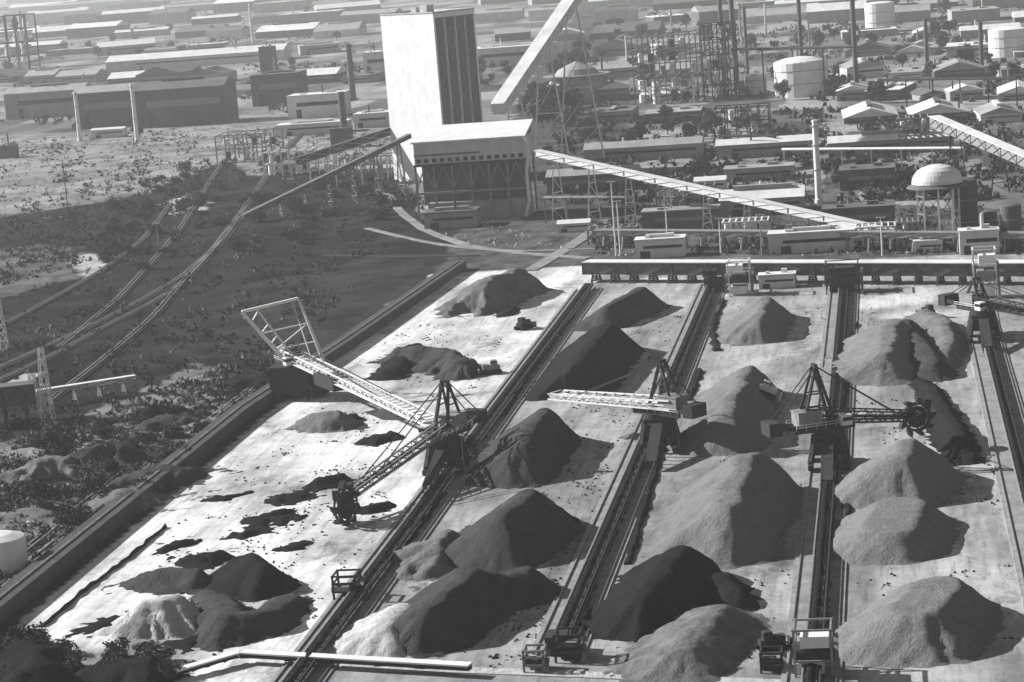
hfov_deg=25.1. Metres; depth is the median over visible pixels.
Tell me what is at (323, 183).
bush
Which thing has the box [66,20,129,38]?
shed
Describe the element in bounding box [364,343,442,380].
stockpile
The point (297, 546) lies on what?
stockpile
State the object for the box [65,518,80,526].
bush
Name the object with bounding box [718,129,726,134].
tree
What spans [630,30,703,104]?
process frame
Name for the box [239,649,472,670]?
cross conveyor
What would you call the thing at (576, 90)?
tree
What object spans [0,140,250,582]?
dry grass
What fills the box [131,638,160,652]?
bush
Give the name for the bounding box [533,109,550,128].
tree
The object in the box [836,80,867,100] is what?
shed
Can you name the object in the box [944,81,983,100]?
shed
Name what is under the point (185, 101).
shed
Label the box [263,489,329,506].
stockpile
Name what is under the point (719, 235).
lamp post
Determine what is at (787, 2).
shed
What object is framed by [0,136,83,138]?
road
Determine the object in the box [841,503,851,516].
spilled coal
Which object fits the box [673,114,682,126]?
tree
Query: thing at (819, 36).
tree
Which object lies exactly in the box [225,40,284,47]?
shed
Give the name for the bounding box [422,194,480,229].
shed
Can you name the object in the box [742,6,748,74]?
process column
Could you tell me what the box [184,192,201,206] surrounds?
bush
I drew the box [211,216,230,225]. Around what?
bush
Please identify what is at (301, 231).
bush
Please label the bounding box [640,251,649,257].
door
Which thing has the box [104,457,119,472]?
bush
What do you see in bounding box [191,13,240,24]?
shed
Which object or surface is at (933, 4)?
shed
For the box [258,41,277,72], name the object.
stub tower
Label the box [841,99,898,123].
shed
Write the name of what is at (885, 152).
tree
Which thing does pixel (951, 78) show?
pipe rack
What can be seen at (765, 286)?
door
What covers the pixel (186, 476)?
stockpile
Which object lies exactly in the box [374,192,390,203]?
bush
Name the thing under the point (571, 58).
tree
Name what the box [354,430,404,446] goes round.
stockpile
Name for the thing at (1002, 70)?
shed
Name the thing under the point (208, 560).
stockpile
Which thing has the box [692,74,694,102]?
stack
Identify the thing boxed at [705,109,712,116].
tree
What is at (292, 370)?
frame stacker
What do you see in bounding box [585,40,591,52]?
tree
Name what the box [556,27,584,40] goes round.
shed
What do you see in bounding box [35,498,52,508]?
bush
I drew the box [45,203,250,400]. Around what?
railway track
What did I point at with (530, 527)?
stockpile
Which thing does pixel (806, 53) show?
tree
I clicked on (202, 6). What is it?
shed
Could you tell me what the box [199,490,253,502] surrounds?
stockpile
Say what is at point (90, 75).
shed
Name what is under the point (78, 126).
stack
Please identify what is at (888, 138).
shed
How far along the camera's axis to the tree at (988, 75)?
1603.79 m
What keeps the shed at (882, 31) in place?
on the ground at (378, 284)
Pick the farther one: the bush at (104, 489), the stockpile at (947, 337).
the stockpile at (947, 337)
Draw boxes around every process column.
[717,0,726,89]
[728,0,738,90]
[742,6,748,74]
[796,0,802,55]
[849,0,858,82]
[922,18,928,72]
[977,22,983,65]
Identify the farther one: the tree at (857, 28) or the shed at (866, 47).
the tree at (857, 28)
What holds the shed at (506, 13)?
on the ground at (378, 284)
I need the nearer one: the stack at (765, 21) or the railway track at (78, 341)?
the railway track at (78, 341)
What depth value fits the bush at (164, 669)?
420.88 m
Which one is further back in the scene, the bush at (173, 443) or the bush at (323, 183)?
the bush at (323, 183)
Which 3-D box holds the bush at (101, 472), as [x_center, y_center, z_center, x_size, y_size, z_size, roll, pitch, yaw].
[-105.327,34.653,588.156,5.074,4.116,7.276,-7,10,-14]
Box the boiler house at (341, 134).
[329,125,353,145]
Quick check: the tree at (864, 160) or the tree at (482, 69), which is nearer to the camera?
the tree at (864, 160)
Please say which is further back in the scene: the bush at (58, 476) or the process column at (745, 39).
the process column at (745, 39)
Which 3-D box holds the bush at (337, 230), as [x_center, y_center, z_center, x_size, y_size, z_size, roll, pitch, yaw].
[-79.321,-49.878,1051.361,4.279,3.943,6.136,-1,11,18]
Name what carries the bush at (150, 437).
on the ground at (378, 284)
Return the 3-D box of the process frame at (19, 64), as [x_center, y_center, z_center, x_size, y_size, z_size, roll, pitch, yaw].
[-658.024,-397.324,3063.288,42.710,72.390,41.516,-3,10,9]
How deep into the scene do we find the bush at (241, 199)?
1215.10 m
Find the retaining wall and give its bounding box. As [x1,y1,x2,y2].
[0,260,466,623]
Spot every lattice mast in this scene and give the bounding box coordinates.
[0,300,9,350]
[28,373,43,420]
[37,347,55,422]
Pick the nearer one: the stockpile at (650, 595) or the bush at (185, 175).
the stockpile at (650, 595)
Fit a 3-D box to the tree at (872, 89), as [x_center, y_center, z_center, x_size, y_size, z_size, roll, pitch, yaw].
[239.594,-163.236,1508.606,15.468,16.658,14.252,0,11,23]
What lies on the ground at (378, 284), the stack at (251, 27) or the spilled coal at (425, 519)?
the stack at (251, 27)
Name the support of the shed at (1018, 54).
on the ground at (378, 284)
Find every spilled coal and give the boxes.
[42,523,166,625]
[405,492,447,545]
[502,316,574,416]
[624,438,665,563]
[686,368,703,399]
[708,298,725,351]
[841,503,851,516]
[843,322,858,406]
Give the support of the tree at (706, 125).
on the ground at (378, 284)
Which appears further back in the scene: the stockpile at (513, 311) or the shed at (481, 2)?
the shed at (481, 2)
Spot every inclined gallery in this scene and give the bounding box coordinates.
[491,0,605,187]
[928,115,1023,191]
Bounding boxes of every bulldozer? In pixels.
[477,359,501,375]
[514,317,536,330]
[755,629,792,651]
[758,379,781,401]
[915,304,935,311]
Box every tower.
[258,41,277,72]
[380,4,482,182]
[906,164,968,246]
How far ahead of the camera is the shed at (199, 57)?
2767.99 m
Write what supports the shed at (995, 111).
on the ground at (378, 284)
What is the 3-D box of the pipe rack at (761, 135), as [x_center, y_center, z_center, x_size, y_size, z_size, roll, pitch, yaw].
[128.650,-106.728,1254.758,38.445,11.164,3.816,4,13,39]
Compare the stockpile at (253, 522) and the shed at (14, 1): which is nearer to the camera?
the stockpile at (253, 522)
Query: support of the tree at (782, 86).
on the ground at (378, 284)
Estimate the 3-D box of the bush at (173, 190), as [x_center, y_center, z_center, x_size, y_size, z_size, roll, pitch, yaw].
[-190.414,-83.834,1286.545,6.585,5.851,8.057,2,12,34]
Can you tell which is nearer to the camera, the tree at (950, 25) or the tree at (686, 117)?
the tree at (686, 117)
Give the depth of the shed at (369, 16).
3739.26 m
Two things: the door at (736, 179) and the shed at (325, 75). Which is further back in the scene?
the shed at (325, 75)
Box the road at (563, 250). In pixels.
[525,219,609,270]
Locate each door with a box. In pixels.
[19,109,23,118]
[85,115,90,128]
[148,113,153,127]
[259,94,263,106]
[296,110,301,118]
[430,223,438,228]
[561,186,568,193]
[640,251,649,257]
[653,225,661,228]
[732,209,741,215]
[734,177,741,181]
[763,284,769,288]
[780,246,790,253]
[847,182,855,189]
[964,246,971,254]
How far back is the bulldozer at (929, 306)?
724.89 m
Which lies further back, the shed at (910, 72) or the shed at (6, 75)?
the shed at (6, 75)
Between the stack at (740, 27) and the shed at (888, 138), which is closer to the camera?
the shed at (888, 138)
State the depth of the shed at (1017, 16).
2299.24 m
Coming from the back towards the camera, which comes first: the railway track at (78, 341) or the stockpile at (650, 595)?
the railway track at (78, 341)
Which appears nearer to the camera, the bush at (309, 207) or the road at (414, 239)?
the road at (414, 239)
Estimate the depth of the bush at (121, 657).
431.56 m
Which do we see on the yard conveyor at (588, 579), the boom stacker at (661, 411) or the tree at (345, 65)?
the boom stacker at (661, 411)
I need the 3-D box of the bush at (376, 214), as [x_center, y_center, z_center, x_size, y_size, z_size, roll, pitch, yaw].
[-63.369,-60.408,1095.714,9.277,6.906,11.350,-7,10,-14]
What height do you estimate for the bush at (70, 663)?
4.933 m
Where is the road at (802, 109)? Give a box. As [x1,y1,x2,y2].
[586,106,1023,112]
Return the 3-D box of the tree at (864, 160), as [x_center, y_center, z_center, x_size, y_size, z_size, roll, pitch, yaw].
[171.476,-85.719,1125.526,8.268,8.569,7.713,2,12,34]
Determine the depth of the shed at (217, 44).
3070.73 m
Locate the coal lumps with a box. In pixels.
[76,304,1018,668]
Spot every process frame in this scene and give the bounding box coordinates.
[0,13,40,69]
[214,128,284,163]
[262,146,343,176]
[338,152,393,181]
[587,223,638,245]
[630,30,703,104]
[655,181,715,206]
[700,21,739,99]
[713,102,771,134]
[721,216,770,244]
[855,221,895,246]
[895,217,919,249]
[898,113,929,151]
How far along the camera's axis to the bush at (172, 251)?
1026.90 m
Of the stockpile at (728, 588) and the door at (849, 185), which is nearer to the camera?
the stockpile at (728, 588)
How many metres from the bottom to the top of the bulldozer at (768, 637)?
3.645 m
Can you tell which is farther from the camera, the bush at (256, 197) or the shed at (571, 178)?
the bush at (256, 197)
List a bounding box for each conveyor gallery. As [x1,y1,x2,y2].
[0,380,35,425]
[581,259,1023,285]
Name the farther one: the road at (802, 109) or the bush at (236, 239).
the road at (802, 109)
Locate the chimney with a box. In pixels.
[810,120,823,202]
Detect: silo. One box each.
[950,177,978,243]
[981,209,996,225]
[1000,203,1022,250]
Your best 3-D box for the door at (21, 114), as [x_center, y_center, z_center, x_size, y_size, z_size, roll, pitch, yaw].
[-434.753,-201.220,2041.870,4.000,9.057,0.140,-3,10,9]
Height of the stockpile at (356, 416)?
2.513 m
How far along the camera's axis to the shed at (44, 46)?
3565.21 m
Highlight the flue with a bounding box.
[838,192,844,203]
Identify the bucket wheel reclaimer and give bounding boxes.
[329,380,487,525]
[761,363,936,482]
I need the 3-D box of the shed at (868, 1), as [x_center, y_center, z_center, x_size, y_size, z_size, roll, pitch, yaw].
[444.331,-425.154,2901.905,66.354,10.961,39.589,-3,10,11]
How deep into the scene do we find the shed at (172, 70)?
2448.48 m
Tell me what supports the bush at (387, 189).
on the ground at (378, 284)
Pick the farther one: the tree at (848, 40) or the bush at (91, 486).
the tree at (848, 40)
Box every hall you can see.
[363,42,384,71]
[477,38,556,67]
[719,181,805,216]
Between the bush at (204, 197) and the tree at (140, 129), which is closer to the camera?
the bush at (204, 197)
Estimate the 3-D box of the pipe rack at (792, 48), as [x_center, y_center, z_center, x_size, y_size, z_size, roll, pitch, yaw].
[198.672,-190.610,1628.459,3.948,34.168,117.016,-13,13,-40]
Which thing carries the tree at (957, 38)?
on the ground at (378, 284)
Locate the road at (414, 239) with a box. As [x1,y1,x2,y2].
[364,228,597,251]
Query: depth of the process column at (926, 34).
1731.65 m
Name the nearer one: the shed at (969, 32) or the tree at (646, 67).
the tree at (646, 67)
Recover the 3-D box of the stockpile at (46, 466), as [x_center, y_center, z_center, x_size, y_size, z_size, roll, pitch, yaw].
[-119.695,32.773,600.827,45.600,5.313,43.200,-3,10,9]
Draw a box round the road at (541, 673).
[338,664,780,681]
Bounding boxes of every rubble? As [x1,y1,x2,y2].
[0,167,419,579]
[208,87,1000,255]
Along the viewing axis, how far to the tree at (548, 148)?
1333.12 m
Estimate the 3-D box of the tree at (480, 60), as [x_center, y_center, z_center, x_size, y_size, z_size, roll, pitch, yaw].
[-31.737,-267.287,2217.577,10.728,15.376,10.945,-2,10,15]
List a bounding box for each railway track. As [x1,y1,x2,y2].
[0,135,301,369]
[0,204,173,329]
[0,222,238,381]
[0,387,255,586]
[27,442,157,552]
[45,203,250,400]
[54,162,223,347]
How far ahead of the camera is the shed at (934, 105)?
1351.09 m
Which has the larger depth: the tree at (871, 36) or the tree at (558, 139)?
the tree at (871, 36)
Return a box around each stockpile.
[0,454,145,487]
[0,640,99,681]
[2,441,193,489]
[54,488,203,524]
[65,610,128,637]
[70,655,193,681]
[75,462,259,497]
[92,594,200,643]
[100,567,209,594]
[116,409,212,431]
[117,405,211,429]
[148,536,202,555]
[156,633,199,653]
[166,548,237,569]
[180,371,268,400]
[188,589,313,651]
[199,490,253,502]
[204,552,301,602]
[219,524,287,539]
[228,507,310,530]
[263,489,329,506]
[268,514,316,531]
[271,534,327,551]
[279,410,367,432]
[300,473,363,492]
[322,603,413,665]
[328,501,396,520]
[349,413,377,422]
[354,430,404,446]
[359,345,510,384]
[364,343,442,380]
[368,529,460,591]
[389,565,563,658]
[420,268,559,320]
[444,489,585,571]
[464,408,582,489]
[493,306,520,317]
[523,323,645,400]
[559,506,581,525]
[573,287,670,331]
[582,545,721,642]
[595,604,771,681]
[639,452,803,569]
[665,365,788,456]
[708,572,762,611]
[716,297,800,347]
[819,438,973,509]
[820,319,915,387]
[826,497,962,565]
[829,576,1009,669]
[902,319,959,382]
[904,309,969,369]
[907,377,986,465]
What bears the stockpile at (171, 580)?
on the ground at (378, 284)
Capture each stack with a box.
[17,11,26,63]
[72,92,82,141]
[129,83,139,140]
[165,6,167,24]
[248,3,253,41]
[337,91,347,126]
[344,44,356,100]
[600,57,603,76]
[624,36,627,59]
[670,9,672,25]
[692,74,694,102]
[738,3,742,36]
[763,4,767,35]
[807,23,810,53]
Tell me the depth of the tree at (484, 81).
1959.50 m
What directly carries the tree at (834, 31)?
on the ground at (378, 284)
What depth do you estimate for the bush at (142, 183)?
1343.66 m
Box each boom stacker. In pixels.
[547,359,706,469]
[938,277,1023,352]
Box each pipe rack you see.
[543,195,635,222]
[719,134,775,139]
[731,46,856,94]
[781,146,963,174]
[877,77,1017,106]
[929,47,978,49]
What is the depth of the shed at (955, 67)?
1664.15 m
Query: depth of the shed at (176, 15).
4646.91 m
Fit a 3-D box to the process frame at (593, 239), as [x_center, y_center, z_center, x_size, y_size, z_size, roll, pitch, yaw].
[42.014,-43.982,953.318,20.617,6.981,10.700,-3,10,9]
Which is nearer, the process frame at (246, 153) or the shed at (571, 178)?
the shed at (571, 178)
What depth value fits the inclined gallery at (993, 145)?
1029.75 m
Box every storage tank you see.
[0,530,28,573]
[543,61,609,101]
[652,82,660,103]
[744,73,766,94]
[773,56,828,97]
[864,1,894,27]
[988,27,1023,57]
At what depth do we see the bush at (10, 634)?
448.40 m
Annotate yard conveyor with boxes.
[270,283,601,681]
[530,282,727,654]
[781,284,858,681]
[964,319,1023,609]
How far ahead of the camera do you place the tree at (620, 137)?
1337.04 m
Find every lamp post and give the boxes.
[59,160,71,242]
[152,223,159,246]
[606,181,616,255]
[613,201,620,253]
[661,204,669,231]
[714,218,722,253]
[755,214,763,255]
[876,217,884,255]
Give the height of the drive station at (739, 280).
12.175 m
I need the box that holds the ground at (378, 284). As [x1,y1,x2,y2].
[0,0,1023,681]
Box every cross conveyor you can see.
[171,651,238,676]
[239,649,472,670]
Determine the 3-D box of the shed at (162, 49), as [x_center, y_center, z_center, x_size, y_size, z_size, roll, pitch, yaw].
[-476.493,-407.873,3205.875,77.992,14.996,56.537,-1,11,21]
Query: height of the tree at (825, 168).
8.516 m
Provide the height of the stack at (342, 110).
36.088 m
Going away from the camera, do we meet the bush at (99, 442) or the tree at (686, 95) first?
the bush at (99, 442)
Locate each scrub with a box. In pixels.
[0,0,1023,204]
[0,127,222,284]
[0,166,417,587]
[211,126,1023,254]
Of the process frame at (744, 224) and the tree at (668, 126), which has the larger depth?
the tree at (668, 126)
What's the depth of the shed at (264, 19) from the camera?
4152.69 m
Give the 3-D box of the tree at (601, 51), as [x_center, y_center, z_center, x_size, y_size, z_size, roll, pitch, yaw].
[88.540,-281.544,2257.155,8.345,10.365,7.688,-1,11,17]
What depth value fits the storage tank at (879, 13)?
2314.77 m
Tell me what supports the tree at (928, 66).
on the ground at (378, 284)
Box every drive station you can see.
[331,568,364,599]
[521,643,550,672]
[552,626,587,662]
[702,264,726,292]
[726,257,753,295]
[759,645,786,673]
[791,617,838,677]
[823,259,863,294]
[971,245,1000,297]
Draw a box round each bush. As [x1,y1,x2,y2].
[0,625,18,646]
[1,634,18,647]
[6,621,46,638]
[11,476,39,495]
[15,634,42,644]
[19,479,53,498]
[26,628,54,646]
[30,431,52,447]
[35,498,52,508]
[39,415,64,442]
[41,421,59,440]
[43,437,76,455]
[45,421,77,445]
[45,642,82,667]
[49,636,74,652]
[50,470,68,481]
[50,655,78,674]
[51,504,67,516]
[52,513,67,523]
[53,443,70,455]
[54,500,92,526]
[57,654,67,668]
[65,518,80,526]
[78,434,92,442]
[79,474,104,493]
[81,459,108,476]
[88,438,105,445]
[89,423,113,437]
[89,455,101,462]
[89,468,109,482]
[93,504,102,513]
[94,416,113,427]
[94,484,127,499]
[96,246,118,261]
[98,654,118,663]
[100,648,118,662]
[102,648,123,656]
[103,637,130,653]
[103,652,121,663]
[104,197,120,209]
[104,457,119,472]
[105,437,135,451]
[116,648,146,659]
[118,428,142,444]
[120,481,133,487]
[123,464,136,473]
[126,466,141,473]
[126,476,161,493]
[127,247,138,254]
[129,257,150,270]
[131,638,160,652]
[135,197,155,209]
[137,178,150,186]
[137,242,153,255]
[137,400,166,417]
[139,430,158,443]
[139,646,165,656]
[140,642,176,660]
[145,440,170,462]
[148,224,162,233]
[149,652,177,667]
[152,174,165,181]
[153,651,181,679]
[155,184,166,191]
[158,247,167,252]
[158,402,177,414]
[158,423,184,439]
[158,437,173,446]
[165,186,177,193]
[165,191,174,196]
[167,247,177,254]
[168,440,183,445]
[169,236,180,241]
[170,175,182,183]
[170,228,180,233]
[170,443,188,453]
[174,202,188,210]
[176,160,192,171]
[176,432,190,438]
[178,171,192,178]
[178,197,189,205]
[183,179,195,189]
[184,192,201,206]
[191,419,211,433]
[193,219,207,228]
[197,211,206,215]
[199,194,207,200]
[207,197,216,201]
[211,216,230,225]
[215,182,229,190]
[221,156,237,168]
[229,164,236,170]
[229,239,249,251]
[231,235,240,244]
[234,171,245,176]
[237,196,246,203]
[246,189,266,204]
[250,208,265,222]
[258,157,276,168]
[263,191,278,201]
[279,228,297,238]
[284,196,302,208]
[287,200,305,213]
[292,227,309,240]
[302,204,314,212]
[315,205,334,216]
[319,180,329,186]
[325,174,338,184]
[328,189,341,197]
[334,227,343,234]
[354,184,370,196]
[368,207,386,220]
[370,203,390,214]
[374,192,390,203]
[382,182,400,192]
[389,195,403,206]
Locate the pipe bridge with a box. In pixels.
[593,229,1023,252]
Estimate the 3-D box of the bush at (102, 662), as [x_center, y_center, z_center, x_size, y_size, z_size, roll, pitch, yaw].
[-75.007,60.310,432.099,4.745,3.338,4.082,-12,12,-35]
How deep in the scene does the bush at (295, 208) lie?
1147.04 m
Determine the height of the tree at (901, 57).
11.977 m
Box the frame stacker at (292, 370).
[241,297,439,425]
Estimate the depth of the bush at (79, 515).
543.56 m
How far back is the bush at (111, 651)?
433.74 m
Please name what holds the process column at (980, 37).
on the ground at (378, 284)
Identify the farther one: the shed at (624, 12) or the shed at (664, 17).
the shed at (624, 12)
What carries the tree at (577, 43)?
on the ground at (378, 284)
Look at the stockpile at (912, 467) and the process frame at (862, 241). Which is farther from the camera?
the process frame at (862, 241)
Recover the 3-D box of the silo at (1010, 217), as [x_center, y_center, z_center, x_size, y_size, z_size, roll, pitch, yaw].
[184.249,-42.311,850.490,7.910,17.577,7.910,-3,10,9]
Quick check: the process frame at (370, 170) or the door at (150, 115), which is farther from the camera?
the door at (150, 115)
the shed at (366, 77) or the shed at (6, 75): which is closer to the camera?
the shed at (366, 77)
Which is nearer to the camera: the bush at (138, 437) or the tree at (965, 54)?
the bush at (138, 437)
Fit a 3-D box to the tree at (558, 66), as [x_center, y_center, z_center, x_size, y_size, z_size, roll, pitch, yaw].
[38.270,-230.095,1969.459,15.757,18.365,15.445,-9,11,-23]
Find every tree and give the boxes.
[2,61,13,68]
[11,76,17,81]
[41,116,48,124]
[84,41,91,46]
[93,46,101,57]
[108,33,115,40]
[133,46,144,53]
[133,126,143,138]
[166,41,174,46]
[176,45,185,50]
[193,66,201,72]
[287,57,295,68]
[331,31,340,37]
[343,61,356,68]
[478,55,483,65]
[479,65,485,74]
[480,78,488,87]
[488,73,494,81]
[489,61,496,69]
[500,60,508,66]
[503,67,510,72]
[516,101,526,114]
[522,92,538,102]
[526,81,541,90]
[526,99,548,124]
[530,94,548,110]
[533,98,548,106]
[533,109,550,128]
[538,82,555,108]
[542,143,553,151]
[546,61,563,73]
[546,107,558,126]
[547,95,559,109]
[548,58,560,73]
[552,88,572,99]
[554,81,569,91]
[554,93,576,109]
[555,136,564,146]
[556,50,567,65]
[556,94,579,109]
[556,108,572,130]
[561,106,576,129]
[564,135,570,144]
[566,51,581,64]
[568,82,580,102]
[570,48,584,60]
[571,38,585,48]
[579,128,596,142]
[582,117,593,127]
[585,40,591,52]
[588,34,596,43]
[598,48,605,58]
[612,18,623,23]
[614,29,620,35]
[618,133,626,140]
[621,128,633,136]
[625,135,637,140]
[626,56,637,63]
[631,124,644,139]
[635,23,647,38]
[635,69,651,81]
[635,119,647,133]
[636,62,655,83]
[655,44,670,60]
[658,104,673,122]
[660,121,674,134]
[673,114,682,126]
[677,13,690,27]
[681,114,689,122]
[681,122,695,136]
[682,91,692,101]
[697,119,712,132]
[701,26,710,41]
[704,114,715,128]
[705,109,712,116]
[710,117,723,127]
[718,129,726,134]
[723,15,729,24]
[738,80,743,89]
[738,85,751,102]
[742,32,757,50]
[770,40,779,46]
[770,67,773,77]
[773,79,791,100]
[798,50,809,55]
[812,30,825,49]
[820,161,831,177]
[821,24,830,33]
[822,77,843,98]
[828,27,840,40]
[829,157,840,168]
[830,74,840,79]
[831,64,838,74]
[831,174,839,186]
[844,33,859,45]
[845,150,853,161]
[847,25,860,35]
[854,157,870,164]
[864,32,877,40]
[866,80,888,102]
[866,154,877,163]
[880,150,892,157]
[881,175,893,187]
[893,52,908,66]
[924,61,935,77]
[929,20,941,34]
[935,34,949,51]
[936,0,951,14]
[940,19,956,35]
[951,35,962,42]
[955,43,974,61]
[983,32,987,42]
[984,52,993,62]
[984,73,993,81]
[987,61,1000,76]
[1006,61,1020,75]
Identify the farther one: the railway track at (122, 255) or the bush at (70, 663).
the railway track at (122, 255)
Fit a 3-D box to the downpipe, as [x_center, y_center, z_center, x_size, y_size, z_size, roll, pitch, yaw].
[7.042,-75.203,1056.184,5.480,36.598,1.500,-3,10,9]
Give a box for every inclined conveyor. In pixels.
[36,374,135,403]
[241,134,411,219]
[295,127,390,188]
[534,149,898,239]
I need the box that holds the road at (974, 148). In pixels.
[589,142,982,149]
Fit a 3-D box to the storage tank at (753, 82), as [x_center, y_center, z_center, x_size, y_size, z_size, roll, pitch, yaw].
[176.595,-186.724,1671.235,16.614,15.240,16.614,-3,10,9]
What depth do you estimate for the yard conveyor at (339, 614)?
525.76 m
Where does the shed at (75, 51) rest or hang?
on the ground at (378, 284)
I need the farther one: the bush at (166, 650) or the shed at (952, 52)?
the shed at (952, 52)
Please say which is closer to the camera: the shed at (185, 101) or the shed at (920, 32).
the shed at (185, 101)
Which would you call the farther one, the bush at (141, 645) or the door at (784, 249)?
the door at (784, 249)
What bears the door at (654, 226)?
in the shed at (690, 216)
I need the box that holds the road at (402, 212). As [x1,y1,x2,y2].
[383,189,591,258]
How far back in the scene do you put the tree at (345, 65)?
2326.07 m
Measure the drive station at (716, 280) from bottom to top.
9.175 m
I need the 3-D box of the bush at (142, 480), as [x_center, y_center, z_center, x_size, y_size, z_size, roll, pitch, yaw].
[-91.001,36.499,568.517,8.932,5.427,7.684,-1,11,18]
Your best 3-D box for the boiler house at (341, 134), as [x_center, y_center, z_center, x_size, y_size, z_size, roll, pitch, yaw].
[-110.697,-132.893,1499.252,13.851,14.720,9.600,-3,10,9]
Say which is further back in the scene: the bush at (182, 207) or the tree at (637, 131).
the tree at (637, 131)
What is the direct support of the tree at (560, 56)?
on the ground at (378, 284)
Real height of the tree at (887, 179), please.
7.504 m
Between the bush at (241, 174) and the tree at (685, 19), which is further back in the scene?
the tree at (685, 19)
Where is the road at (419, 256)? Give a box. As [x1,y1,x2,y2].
[322,254,478,257]
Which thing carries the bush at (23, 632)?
on the ground at (378, 284)
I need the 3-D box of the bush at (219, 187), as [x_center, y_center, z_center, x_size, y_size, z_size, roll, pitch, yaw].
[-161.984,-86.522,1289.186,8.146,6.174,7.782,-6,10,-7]
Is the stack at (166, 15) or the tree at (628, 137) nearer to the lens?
the tree at (628, 137)
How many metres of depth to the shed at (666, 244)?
900.76 m
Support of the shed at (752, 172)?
on the ground at (378, 284)
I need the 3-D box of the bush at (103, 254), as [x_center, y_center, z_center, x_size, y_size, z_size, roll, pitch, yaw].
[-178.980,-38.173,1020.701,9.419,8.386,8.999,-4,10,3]
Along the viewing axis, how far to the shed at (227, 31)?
3643.68 m
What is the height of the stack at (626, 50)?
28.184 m
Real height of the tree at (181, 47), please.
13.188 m
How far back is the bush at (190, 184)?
1305.95 m
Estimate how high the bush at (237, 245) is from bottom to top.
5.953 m
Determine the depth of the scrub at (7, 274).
1232.17 m
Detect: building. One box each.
[250,69,308,106]
[274,118,351,136]
[286,85,351,118]
[352,105,389,128]
[767,224,854,254]
[821,200,895,227]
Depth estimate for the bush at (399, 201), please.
1141.18 m
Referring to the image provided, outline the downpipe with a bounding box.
[524,137,530,216]
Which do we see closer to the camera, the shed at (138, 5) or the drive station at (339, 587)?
the drive station at (339, 587)
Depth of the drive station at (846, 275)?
783.36 m
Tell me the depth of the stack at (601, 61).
1867.37 m
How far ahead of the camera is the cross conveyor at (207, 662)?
425.28 m
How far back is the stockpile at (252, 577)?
475.03 m
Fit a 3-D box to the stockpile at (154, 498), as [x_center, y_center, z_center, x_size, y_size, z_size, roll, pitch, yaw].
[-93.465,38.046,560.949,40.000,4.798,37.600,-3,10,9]
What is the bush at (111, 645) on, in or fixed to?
on the ground at (378, 284)
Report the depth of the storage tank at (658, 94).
1648.05 m
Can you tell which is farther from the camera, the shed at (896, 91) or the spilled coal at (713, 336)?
the shed at (896, 91)
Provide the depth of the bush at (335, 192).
1206.53 m
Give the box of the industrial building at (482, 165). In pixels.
[410,119,537,222]
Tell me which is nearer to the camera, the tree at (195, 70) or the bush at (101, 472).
the bush at (101, 472)
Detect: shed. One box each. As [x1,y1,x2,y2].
[0,6,9,10]
[0,15,27,23]
[0,26,42,37]
[0,41,12,53]
[0,68,26,82]
[0,133,18,158]
[3,82,92,119]
[4,40,67,54]
[6,0,49,3]
[8,0,77,13]
[23,68,62,83]
[27,7,88,25]
[32,25,70,38]
[45,0,139,9]
[46,46,95,55]
[55,66,107,83]
[63,8,124,24]
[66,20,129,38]
[72,83,133,129]
[90,126,127,138]
[97,38,155,55]
[101,6,167,23]
[105,43,291,71]
[107,70,145,83]
[108,0,169,9]
[114,26,170,38]
[129,76,238,127]
[135,63,197,82]
[142,44,189,53]
[149,7,196,24]
[160,0,215,10]
[175,25,214,37]
[187,41,229,49]
[189,65,236,79]
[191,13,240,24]
[205,25,250,38]
[213,0,263,12]
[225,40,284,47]
[241,77,250,84]
[252,15,276,24]
[253,0,311,13]
[255,22,322,38]
[277,9,345,23]
[298,41,339,55]
[299,66,346,83]
[313,21,366,38]
[315,0,380,10]
[339,8,403,23]
[341,71,384,83]
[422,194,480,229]
[474,7,524,21]
[478,0,525,4]
[494,28,530,41]
[528,0,586,4]
[528,5,571,21]
[545,162,641,193]
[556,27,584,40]
[556,218,591,232]
[583,136,704,160]
[587,105,638,122]
[588,0,653,10]
[588,60,639,78]
[592,20,665,39]
[593,34,649,56]
[594,4,638,22]
[596,77,629,100]
[634,232,686,258]
[640,83,689,100]
[640,203,720,228]
[641,59,694,78]
[644,106,702,123]
[645,13,683,21]
[650,41,685,55]
[652,0,726,10]
[691,2,738,22]
[693,175,726,189]
[715,127,812,159]
[723,161,794,182]
[736,0,774,8]
[742,4,805,23]
[757,268,795,288]
[774,0,831,5]
[806,0,866,23]
[827,124,953,156]
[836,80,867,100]
[837,57,884,78]
[839,162,895,190]
[841,26,897,38]
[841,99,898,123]
[843,38,891,57]
[864,72,916,100]
[867,0,890,2]
[889,66,924,77]
[894,2,929,22]
[896,40,940,56]
[905,96,968,122]
[907,80,944,100]
[912,24,942,37]
[913,237,942,252]
[916,0,958,7]
[931,58,984,77]
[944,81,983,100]
[946,35,988,57]
[947,0,999,22]
[958,213,999,254]
[959,20,1020,38]
[972,0,1023,7]
[973,100,1021,123]
[996,64,1023,78]
[996,80,1023,101]
[1012,7,1023,22]
[1013,50,1023,57]
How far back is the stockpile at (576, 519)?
511.25 m
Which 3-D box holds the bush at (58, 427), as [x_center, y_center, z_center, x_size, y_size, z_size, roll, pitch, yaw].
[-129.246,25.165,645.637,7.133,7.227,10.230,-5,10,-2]
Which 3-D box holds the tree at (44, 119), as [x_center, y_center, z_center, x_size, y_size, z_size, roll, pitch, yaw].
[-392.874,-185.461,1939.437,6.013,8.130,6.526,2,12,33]

